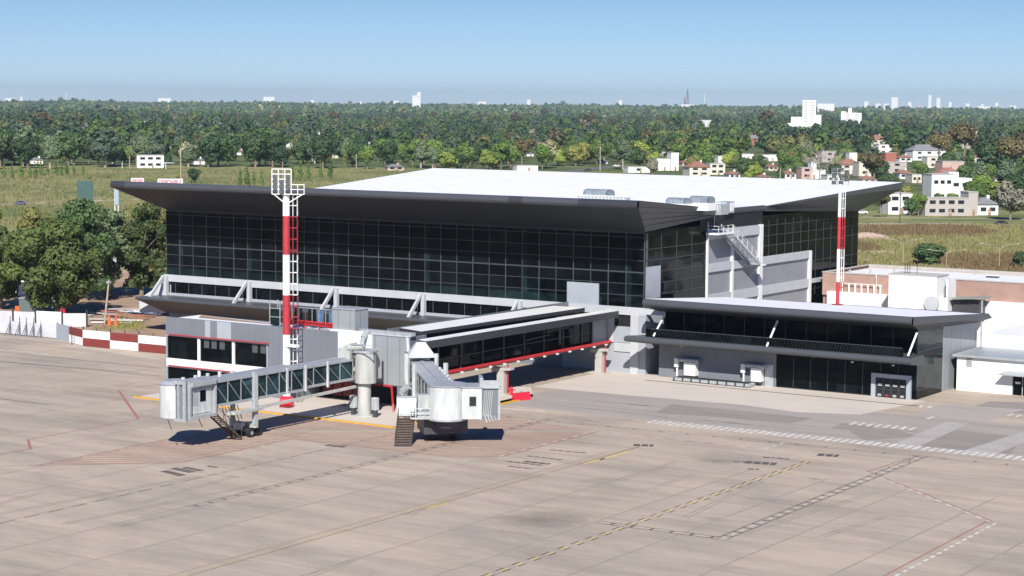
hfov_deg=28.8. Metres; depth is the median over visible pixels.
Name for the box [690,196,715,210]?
roof vent
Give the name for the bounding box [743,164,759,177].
bright tree
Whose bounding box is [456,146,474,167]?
broadleaf tree
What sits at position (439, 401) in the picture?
jet bridge
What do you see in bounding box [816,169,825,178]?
house
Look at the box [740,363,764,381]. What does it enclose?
belt opening
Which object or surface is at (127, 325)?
yard weeds
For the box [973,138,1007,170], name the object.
dark tree
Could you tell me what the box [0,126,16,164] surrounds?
dark tree
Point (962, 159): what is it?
eucalyptus tree
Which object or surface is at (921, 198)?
broadleaf tree
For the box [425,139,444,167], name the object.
broadleaf tree
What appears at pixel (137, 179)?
advertising board
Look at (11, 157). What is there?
dark tree
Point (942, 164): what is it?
house
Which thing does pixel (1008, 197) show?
silver tree
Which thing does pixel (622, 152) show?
eucalyptus tree
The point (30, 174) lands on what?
poplar tree
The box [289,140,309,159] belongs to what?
dark tree
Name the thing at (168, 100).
skyline building
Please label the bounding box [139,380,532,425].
stand pavement
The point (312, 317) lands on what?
roof pipework
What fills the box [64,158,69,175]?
poplar tree
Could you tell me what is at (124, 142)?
conifer tree
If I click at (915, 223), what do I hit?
road
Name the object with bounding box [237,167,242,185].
poplar tree
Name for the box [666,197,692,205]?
roof vent
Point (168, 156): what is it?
conifer tree
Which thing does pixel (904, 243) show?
street lamp
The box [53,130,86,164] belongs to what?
dark tree
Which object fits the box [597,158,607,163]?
house
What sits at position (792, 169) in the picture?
broadleaf tree
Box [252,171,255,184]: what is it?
poplar tree
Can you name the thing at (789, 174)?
house
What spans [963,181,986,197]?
broadleaf tree
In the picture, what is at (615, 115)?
hills
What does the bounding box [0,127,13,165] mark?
dark tree
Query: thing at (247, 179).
poplar tree
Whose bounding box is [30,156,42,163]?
house
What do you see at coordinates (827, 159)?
house
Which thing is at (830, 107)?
tower block
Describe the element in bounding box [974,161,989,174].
eucalyptus tree
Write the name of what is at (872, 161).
tree
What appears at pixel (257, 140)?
dark tree
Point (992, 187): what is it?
bright tree
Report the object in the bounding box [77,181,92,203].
meshed hoarding
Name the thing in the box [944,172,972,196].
house
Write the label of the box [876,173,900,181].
dark tree
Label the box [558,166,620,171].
side road
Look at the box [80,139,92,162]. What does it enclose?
dark tree
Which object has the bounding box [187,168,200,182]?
dark tree
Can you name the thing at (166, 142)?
broadleaf tree
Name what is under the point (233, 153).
dark tree
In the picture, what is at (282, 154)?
dark tree
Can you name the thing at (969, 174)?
dark tree
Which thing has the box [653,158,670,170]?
house
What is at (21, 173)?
poplar tree
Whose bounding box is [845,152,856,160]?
house
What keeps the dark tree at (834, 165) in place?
on the undergrowth
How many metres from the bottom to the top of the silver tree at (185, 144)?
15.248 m
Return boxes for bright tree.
[122,146,134,162]
[439,150,459,167]
[478,149,490,167]
[484,154,498,168]
[550,149,565,165]
[634,140,652,150]
[646,152,662,159]
[721,151,735,167]
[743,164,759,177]
[753,160,763,174]
[832,155,841,162]
[986,180,1000,202]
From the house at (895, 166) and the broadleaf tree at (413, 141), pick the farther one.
the broadleaf tree at (413, 141)
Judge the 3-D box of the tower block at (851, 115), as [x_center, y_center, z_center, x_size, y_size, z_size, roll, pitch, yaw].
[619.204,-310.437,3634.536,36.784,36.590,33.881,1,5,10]
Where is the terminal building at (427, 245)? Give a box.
[110,168,902,373]
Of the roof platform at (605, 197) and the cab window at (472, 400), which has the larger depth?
the roof platform at (605, 197)
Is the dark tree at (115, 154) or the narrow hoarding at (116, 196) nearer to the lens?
the narrow hoarding at (116, 196)
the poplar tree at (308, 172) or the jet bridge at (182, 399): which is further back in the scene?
the poplar tree at (308, 172)
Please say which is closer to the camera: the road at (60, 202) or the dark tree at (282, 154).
the road at (60, 202)
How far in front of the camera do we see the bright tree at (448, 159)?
1122.81 m
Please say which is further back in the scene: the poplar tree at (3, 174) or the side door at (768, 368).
the poplar tree at (3, 174)
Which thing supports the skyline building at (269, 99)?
on the hills
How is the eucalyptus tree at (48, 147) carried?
on the ground at (872, 211)
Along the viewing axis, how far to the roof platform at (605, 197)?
289.82 m
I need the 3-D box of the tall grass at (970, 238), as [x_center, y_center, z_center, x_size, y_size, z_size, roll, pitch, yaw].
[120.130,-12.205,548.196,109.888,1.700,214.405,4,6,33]
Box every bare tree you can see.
[810,145,828,178]
[827,150,846,166]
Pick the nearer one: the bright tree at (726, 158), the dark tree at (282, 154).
the dark tree at (282, 154)
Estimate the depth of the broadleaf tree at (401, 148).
1281.70 m
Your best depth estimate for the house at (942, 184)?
800.67 m
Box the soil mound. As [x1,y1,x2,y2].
[858,232,891,239]
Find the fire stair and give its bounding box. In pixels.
[706,224,765,276]
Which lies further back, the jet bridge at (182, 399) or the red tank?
the red tank
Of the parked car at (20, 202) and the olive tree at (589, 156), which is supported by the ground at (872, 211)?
the parked car at (20, 202)
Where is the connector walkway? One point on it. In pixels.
(457, 343)
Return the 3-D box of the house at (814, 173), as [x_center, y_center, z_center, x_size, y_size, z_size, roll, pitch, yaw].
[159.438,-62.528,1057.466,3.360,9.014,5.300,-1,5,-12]
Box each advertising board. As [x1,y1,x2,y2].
[131,178,143,181]
[158,179,182,182]
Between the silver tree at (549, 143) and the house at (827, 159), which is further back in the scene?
the house at (827, 159)
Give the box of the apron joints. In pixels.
[0,346,1023,575]
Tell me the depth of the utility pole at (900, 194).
660.21 m
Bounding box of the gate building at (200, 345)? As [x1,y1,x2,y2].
[166,315,426,411]
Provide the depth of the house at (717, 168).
1106.26 m
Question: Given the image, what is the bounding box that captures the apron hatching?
[49,417,590,463]
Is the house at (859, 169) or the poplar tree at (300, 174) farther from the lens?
the house at (859, 169)
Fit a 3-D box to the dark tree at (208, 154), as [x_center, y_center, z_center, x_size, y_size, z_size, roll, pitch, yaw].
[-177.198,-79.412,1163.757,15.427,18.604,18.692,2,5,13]
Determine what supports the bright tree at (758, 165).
on the undergrowth
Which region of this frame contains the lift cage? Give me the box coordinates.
[269,299,282,325]
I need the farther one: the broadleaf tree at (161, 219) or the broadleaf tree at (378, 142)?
the broadleaf tree at (378, 142)
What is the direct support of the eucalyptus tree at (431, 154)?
on the undergrowth
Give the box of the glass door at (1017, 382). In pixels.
[1012,376,1023,395]
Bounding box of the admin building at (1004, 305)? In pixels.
[822,264,1023,346]
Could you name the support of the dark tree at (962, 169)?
on the undergrowth
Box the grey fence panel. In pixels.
[56,322,68,341]
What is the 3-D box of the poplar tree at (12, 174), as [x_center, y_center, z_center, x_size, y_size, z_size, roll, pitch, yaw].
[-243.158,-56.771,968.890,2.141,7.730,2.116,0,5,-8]
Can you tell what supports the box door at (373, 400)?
in the electric box at (375, 404)
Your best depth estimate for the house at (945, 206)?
704.73 m
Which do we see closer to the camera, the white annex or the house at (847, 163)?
the white annex
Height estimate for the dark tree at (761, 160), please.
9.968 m
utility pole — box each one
[180,147,180,178]
[899,192,901,222]
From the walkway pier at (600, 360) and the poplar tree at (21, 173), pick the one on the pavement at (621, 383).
the walkway pier at (600, 360)
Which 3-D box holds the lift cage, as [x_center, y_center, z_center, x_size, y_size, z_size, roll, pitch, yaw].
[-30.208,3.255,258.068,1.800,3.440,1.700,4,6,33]
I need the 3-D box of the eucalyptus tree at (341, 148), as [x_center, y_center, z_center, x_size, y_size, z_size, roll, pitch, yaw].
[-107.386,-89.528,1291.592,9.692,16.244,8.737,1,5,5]
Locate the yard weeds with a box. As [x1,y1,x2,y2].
[88,315,150,330]
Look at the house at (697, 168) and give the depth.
1083.18 m
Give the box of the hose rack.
[323,382,357,397]
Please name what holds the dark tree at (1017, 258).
on the ground at (872, 211)
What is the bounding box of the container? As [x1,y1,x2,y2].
[18,296,46,311]
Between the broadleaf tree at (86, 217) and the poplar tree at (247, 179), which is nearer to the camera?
the broadleaf tree at (86, 217)
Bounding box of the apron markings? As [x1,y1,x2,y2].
[0,336,1023,575]
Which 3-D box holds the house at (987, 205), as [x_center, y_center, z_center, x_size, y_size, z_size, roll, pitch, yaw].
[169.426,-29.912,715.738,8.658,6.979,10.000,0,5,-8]
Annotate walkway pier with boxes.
[491,365,513,395]
[588,346,610,373]
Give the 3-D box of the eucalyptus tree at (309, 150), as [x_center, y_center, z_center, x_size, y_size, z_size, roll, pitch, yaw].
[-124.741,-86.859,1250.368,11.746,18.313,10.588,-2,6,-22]
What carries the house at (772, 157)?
on the undergrowth
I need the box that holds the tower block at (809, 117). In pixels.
[788,100,820,127]
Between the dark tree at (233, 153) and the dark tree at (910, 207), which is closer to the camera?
the dark tree at (910, 207)
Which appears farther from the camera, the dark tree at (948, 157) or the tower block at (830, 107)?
the tower block at (830, 107)
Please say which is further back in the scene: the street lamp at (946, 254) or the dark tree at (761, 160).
the dark tree at (761, 160)
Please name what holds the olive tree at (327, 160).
on the undergrowth
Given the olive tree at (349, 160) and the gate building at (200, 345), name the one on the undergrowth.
the olive tree at (349, 160)
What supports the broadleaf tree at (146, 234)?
on the dirt yard at (122, 296)
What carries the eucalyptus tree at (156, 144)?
on the undergrowth
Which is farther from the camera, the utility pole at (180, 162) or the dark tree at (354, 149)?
the dark tree at (354, 149)
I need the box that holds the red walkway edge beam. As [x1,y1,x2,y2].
[448,340,611,374]
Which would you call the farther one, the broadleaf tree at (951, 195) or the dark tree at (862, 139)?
the dark tree at (862, 139)
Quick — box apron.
[0,333,1023,575]
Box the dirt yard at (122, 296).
[0,270,169,353]
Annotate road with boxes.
[5,199,137,203]
[500,389,1023,460]
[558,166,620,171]
[858,223,1013,225]
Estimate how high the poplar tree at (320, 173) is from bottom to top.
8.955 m
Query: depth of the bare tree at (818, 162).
1055.09 m
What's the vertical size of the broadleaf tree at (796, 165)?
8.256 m
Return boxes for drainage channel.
[648,380,914,405]
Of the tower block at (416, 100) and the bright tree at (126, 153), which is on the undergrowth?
the bright tree at (126, 153)
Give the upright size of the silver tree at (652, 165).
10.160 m
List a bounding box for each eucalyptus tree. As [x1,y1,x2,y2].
[11,125,35,165]
[39,134,60,168]
[67,136,83,163]
[90,128,119,166]
[128,137,145,157]
[135,135,151,154]
[147,131,166,154]
[181,145,198,166]
[200,131,217,166]
[304,135,318,163]
[339,138,350,153]
[413,140,426,167]
[425,146,438,167]
[613,137,631,169]
[952,151,963,160]
[957,156,966,163]
[972,167,989,186]
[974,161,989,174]
[996,159,1015,182]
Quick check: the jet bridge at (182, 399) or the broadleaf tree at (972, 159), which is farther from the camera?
the broadleaf tree at (972, 159)
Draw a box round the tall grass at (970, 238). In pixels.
[857,222,1023,271]
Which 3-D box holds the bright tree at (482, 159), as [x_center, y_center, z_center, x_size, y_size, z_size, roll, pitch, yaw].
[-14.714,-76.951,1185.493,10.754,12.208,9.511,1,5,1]
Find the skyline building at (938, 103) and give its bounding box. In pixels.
[936,98,939,107]
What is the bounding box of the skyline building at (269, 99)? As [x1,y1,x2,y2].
[263,97,274,101]
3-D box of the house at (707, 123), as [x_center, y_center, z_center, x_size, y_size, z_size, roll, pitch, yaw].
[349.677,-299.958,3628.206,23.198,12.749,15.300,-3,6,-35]
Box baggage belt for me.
[672,376,754,387]
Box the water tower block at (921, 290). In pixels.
[888,262,955,310]
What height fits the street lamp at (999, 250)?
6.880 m
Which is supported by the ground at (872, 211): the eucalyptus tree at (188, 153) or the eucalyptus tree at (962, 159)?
the eucalyptus tree at (188, 153)
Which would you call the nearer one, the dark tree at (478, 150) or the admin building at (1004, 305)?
the admin building at (1004, 305)
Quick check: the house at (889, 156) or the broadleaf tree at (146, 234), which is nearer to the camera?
the broadleaf tree at (146, 234)
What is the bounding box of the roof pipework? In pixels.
[282,307,332,329]
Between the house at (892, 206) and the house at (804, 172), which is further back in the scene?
the house at (804, 172)
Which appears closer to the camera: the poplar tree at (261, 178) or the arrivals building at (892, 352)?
the arrivals building at (892, 352)
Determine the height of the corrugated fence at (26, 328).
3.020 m
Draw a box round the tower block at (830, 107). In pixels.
[817,104,833,111]
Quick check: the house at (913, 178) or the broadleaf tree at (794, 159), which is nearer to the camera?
the house at (913, 178)
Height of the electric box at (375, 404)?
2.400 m
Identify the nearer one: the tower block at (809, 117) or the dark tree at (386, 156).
the dark tree at (386, 156)
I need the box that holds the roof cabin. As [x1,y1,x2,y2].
[330,306,368,333]
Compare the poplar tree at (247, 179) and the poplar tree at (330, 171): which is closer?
the poplar tree at (247, 179)
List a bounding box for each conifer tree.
[121,136,127,161]
[165,147,171,161]
[775,162,784,178]
[965,154,970,163]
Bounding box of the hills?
[138,106,899,117]
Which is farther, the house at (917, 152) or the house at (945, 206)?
the house at (917, 152)
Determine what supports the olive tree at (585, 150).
on the undergrowth
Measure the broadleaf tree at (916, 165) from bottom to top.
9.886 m
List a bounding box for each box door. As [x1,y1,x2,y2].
[350,396,353,406]
[372,399,375,409]
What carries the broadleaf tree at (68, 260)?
on the dirt yard at (122, 296)
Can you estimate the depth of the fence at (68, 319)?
336.80 m
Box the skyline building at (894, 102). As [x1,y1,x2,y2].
[891,97,897,109]
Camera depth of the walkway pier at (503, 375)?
261.82 m
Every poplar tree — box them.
[1,162,5,178]
[10,163,13,177]
[18,159,24,177]
[28,164,31,178]
[33,160,37,178]
[39,160,43,175]
[53,157,57,175]
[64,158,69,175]
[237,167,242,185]
[244,162,250,185]
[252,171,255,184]
[259,168,263,183]
[290,163,294,181]
[297,158,303,180]
[306,161,310,179]
[319,161,322,177]
[327,155,333,177]
[342,139,346,164]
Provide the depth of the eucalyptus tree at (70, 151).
1175.58 m
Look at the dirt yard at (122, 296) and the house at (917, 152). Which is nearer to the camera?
the dirt yard at (122, 296)
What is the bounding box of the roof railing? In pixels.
[842,274,881,305]
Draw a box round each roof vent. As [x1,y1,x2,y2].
[582,189,615,196]
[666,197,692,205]
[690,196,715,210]
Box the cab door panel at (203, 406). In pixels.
[193,387,210,414]
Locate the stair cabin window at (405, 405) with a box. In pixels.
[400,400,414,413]
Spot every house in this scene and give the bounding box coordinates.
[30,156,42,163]
[136,155,171,168]
[192,157,204,164]
[385,163,403,170]
[513,165,537,170]
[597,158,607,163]
[623,166,649,172]
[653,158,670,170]
[667,152,678,170]
[679,159,686,165]
[682,160,709,175]
[701,120,710,126]
[704,163,725,174]
[713,155,722,162]
[723,169,739,176]
[739,153,753,158]
[750,134,757,144]
[754,173,769,177]
[759,154,777,160]
[764,163,777,170]
[783,169,796,178]
[796,167,812,178]
[808,162,816,178]
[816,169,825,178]
[817,151,836,161]
[821,174,839,179]
[837,157,853,173]
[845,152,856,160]
[853,161,869,175]
[855,174,876,180]
[871,134,884,145]
[873,144,894,152]
[880,192,912,213]
[881,152,896,161]
[888,162,906,172]
[892,168,911,178]
[896,154,912,161]
[905,144,945,159]
[905,174,921,182]
[916,197,968,215]
[921,156,937,167]
[922,173,953,196]
[932,166,955,172]
[935,161,964,170]
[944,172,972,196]
[960,191,977,215]
[978,195,997,214]
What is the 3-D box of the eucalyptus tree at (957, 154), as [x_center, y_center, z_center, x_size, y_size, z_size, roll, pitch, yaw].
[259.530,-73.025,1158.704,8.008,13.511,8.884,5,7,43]
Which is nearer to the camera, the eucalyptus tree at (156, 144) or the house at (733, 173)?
the house at (733, 173)
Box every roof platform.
[577,194,629,199]
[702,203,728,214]
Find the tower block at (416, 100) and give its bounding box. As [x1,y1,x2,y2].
[412,92,420,107]
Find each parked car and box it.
[14,201,25,204]
[994,220,1007,224]
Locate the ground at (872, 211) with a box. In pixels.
[0,108,1023,269]
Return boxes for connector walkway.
[387,302,618,374]
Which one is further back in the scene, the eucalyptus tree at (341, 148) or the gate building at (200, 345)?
the eucalyptus tree at (341, 148)
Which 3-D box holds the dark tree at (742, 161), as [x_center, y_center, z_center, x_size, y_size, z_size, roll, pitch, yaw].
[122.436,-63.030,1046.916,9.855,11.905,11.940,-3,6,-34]
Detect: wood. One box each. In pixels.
[0,96,1023,120]
[0,104,1023,161]
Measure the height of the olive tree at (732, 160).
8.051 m
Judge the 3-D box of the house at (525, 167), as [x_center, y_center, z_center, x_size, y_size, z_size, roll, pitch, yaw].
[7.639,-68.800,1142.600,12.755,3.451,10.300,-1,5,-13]
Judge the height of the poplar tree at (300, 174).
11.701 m
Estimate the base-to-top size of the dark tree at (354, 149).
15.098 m
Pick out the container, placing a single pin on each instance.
(24, 305)
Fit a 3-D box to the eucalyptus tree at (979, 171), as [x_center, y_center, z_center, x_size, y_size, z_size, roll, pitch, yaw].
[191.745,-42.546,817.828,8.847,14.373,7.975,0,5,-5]
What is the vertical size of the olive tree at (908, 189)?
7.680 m
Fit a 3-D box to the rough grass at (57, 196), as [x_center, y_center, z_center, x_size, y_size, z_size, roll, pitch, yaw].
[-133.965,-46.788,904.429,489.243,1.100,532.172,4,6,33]
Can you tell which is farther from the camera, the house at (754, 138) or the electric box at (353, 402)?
the house at (754, 138)
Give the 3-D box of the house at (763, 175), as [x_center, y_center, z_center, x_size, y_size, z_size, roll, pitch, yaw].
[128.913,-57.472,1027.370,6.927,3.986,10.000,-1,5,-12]
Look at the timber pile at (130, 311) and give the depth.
355.38 m
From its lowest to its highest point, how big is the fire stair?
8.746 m
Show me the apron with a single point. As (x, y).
(686, 554)
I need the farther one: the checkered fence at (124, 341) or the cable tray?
the checkered fence at (124, 341)
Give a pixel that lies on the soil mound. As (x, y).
(868, 235)
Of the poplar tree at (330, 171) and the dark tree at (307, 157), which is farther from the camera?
the dark tree at (307, 157)
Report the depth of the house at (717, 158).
1317.02 m
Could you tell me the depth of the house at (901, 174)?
1066.80 m
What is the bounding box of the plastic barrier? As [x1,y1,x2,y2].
[511,391,530,400]
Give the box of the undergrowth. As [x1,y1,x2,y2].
[2,115,1023,210]
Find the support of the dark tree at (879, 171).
on the undergrowth
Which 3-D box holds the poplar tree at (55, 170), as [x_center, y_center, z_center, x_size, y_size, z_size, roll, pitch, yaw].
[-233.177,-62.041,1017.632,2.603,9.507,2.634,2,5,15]
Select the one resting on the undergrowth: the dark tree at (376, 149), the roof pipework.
the dark tree at (376, 149)
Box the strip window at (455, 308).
[171,282,524,315]
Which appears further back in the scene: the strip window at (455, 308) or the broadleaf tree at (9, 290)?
the broadleaf tree at (9, 290)
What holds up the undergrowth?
on the ground at (872, 211)
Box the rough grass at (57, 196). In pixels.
[0,167,421,225]
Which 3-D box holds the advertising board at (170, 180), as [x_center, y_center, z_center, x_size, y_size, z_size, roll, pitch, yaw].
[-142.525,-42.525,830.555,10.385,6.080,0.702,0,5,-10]
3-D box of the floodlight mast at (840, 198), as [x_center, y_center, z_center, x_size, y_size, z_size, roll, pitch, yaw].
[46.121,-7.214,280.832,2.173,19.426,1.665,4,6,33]
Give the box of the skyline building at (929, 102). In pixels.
[928,95,930,107]
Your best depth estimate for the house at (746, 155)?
1422.73 m
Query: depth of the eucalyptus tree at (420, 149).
1180.77 m
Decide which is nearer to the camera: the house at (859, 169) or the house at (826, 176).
the house at (826, 176)
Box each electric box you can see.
[350,395,356,414]
[371,397,378,417]
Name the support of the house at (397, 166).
on the ground at (872, 211)
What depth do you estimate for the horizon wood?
7533.18 m
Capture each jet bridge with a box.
[159,342,381,439]
[394,342,500,445]
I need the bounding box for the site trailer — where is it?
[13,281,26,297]
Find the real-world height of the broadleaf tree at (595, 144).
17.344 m
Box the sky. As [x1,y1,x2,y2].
[0,0,1023,108]
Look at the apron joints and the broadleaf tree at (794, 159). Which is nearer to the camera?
the apron joints
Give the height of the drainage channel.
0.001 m
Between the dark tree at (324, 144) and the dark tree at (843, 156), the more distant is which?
the dark tree at (843, 156)
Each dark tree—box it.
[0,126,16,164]
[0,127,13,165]
[4,142,16,165]
[10,136,42,167]
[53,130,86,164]
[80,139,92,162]
[90,137,103,160]
[104,144,123,165]
[171,141,190,162]
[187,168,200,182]
[195,136,221,166]
[203,131,236,166]
[225,144,238,164]
[239,132,268,166]
[259,135,285,166]
[272,148,290,166]
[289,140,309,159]
[303,152,311,162]
[309,134,334,167]
[345,143,364,166]
[370,142,381,160]
[377,141,397,164]
[399,151,411,164]
[455,154,466,168]
[469,145,482,163]
[631,148,646,165]
[735,157,755,173]
[753,155,768,167]
[828,163,841,173]
[834,151,845,159]
[852,135,872,149]
[868,161,888,178]
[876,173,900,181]
[883,162,889,174]
[903,198,919,215]
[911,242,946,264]
[937,153,956,160]
[956,164,975,176]
[964,170,990,183]
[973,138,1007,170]
[1002,173,1023,188]
[1006,159,1023,165]
[1011,251,1023,265]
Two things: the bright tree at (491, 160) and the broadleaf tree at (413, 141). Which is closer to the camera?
the bright tree at (491, 160)
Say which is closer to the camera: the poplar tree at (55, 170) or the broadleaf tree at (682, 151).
the poplar tree at (55, 170)
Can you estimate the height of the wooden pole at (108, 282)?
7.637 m
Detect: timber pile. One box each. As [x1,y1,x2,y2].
[88,310,127,315]
[89,314,148,322]
[103,306,138,310]
[124,310,169,316]
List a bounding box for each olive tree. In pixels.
[318,152,331,165]
[345,153,355,166]
[566,145,584,165]
[578,142,591,163]
[579,145,589,163]
[642,150,651,163]
[685,157,696,163]
[729,157,738,169]
[897,186,913,194]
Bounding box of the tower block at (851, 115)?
[841,108,861,123]
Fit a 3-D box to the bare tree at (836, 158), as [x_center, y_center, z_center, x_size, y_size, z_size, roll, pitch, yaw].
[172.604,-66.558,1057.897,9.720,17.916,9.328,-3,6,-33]
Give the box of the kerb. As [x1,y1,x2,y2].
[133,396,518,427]
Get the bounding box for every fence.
[0,308,87,326]
[0,316,55,337]
[69,326,165,353]
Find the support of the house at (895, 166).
on the undergrowth
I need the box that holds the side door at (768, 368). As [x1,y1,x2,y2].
[765,364,772,386]
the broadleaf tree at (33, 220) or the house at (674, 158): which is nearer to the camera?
the broadleaf tree at (33, 220)
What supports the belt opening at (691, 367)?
attached to the arrivals building at (892, 352)
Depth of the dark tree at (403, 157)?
1240.31 m
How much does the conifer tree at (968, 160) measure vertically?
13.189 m
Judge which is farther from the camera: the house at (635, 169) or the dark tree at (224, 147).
the dark tree at (224, 147)
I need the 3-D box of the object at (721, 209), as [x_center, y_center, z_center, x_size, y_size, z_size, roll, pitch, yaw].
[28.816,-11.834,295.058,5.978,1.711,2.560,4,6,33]
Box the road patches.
[657,401,1023,456]
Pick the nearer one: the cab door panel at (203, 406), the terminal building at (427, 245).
the cab door panel at (203, 406)
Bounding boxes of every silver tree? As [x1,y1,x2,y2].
[176,141,197,165]
[535,139,557,167]
[646,157,658,174]
[802,153,813,166]
[994,180,1023,219]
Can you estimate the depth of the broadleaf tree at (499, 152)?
1177.07 m
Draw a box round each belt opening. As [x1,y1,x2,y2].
[674,358,699,375]
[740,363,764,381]
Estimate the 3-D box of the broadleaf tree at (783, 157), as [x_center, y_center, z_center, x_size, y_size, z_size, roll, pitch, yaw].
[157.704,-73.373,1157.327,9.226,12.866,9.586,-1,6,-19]
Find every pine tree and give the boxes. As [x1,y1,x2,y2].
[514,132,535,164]
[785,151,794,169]
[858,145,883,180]
[875,195,890,216]
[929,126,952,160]
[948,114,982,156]
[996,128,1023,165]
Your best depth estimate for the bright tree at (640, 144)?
1312.34 m
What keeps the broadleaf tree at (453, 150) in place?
on the undergrowth
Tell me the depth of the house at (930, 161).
1263.56 m
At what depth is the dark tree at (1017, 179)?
760.80 m
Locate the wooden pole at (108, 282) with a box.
[103,280,110,323]
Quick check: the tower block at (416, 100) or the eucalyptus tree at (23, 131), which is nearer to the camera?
the eucalyptus tree at (23, 131)
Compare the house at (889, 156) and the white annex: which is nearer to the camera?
the white annex
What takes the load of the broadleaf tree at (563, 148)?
on the undergrowth
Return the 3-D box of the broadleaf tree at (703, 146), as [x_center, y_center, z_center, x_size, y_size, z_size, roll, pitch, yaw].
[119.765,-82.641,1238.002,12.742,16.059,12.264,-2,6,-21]
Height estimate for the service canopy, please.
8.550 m
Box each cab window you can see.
[200,390,205,401]
[469,397,475,405]
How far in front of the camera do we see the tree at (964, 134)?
1265.48 m
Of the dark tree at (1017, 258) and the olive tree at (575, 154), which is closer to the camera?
the dark tree at (1017, 258)
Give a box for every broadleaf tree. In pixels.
[0,225,21,308]
[0,228,53,294]
[13,215,105,311]
[15,206,62,240]
[54,197,118,300]
[82,209,133,296]
[116,201,165,295]
[121,202,165,273]
[161,139,169,155]
[357,145,374,168]
[375,138,391,163]
[394,143,405,162]
[404,143,416,165]
[410,138,422,161]
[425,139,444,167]
[447,147,455,153]
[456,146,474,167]
[491,141,510,168]
[499,139,515,164]
[506,144,520,166]
[534,143,552,168]
[558,146,567,162]
[571,139,587,144]
[588,138,605,163]
[610,144,620,164]
[668,144,689,159]
[694,142,712,152]
[696,151,715,162]
[727,148,739,167]
[776,151,790,170]
[787,155,803,164]
[789,162,800,172]
[791,163,803,171]
[839,148,851,154]
[908,194,927,215]
[911,162,928,175]
[947,193,957,196]
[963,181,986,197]
[966,154,975,164]
[972,175,992,189]
[986,163,996,178]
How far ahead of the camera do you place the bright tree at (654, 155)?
1248.79 m
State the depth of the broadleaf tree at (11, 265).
353.19 m
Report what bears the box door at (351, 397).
in the electric box at (353, 402)
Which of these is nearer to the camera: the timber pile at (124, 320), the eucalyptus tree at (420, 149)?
the timber pile at (124, 320)
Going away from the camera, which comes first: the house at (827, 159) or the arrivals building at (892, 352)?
the arrivals building at (892, 352)
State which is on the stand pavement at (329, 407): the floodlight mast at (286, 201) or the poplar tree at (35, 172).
the floodlight mast at (286, 201)
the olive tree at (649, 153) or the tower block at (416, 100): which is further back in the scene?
the tower block at (416, 100)
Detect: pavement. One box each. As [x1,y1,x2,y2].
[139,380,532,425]
[534,371,923,414]
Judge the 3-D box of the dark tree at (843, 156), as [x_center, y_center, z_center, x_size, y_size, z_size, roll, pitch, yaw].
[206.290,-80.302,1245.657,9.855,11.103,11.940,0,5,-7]
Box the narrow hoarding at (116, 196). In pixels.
[114,189,118,210]
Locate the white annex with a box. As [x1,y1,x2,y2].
[952,323,1023,395]
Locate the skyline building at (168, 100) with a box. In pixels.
[158,98,170,102]
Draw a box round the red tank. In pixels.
[279,396,293,407]
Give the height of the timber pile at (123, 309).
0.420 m
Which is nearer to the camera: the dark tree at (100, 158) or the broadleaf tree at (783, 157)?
the broadleaf tree at (783, 157)
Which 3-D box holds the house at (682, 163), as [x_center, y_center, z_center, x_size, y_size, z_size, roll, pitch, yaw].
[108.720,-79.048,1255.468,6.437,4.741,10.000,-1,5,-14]
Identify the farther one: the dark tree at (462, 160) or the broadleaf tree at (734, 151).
the broadleaf tree at (734, 151)
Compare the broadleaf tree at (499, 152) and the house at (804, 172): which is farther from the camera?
the broadleaf tree at (499, 152)
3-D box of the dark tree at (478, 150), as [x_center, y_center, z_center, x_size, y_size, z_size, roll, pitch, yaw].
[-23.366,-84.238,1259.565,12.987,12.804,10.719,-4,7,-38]
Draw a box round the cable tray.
[359,328,415,348]
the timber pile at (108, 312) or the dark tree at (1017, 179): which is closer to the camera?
the timber pile at (108, 312)
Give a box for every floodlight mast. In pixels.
[271,169,305,395]
[831,168,848,304]
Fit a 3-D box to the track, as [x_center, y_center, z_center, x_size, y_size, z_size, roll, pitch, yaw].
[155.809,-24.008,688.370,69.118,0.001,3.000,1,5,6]
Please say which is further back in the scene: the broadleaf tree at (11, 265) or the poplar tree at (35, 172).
the poplar tree at (35, 172)
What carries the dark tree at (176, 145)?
on the undergrowth
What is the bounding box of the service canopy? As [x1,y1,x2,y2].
[950,296,991,346]
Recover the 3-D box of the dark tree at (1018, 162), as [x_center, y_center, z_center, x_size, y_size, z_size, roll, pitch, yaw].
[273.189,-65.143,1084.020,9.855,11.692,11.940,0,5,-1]
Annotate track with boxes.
[867,217,1023,219]
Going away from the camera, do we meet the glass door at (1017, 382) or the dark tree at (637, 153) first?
the glass door at (1017, 382)
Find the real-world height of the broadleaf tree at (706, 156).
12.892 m
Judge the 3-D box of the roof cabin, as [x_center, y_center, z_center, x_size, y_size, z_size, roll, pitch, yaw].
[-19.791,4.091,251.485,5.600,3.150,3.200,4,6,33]
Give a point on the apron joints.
(439, 499)
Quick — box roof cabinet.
[717,201,733,212]
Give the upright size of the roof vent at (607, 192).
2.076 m
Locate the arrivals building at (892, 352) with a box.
[624,297,991,399]
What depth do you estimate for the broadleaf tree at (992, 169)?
1014.99 m
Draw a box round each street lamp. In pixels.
[884,238,922,253]
[927,249,964,265]
[980,243,1019,265]
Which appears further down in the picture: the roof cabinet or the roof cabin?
the roof cabin
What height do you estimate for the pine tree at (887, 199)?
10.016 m

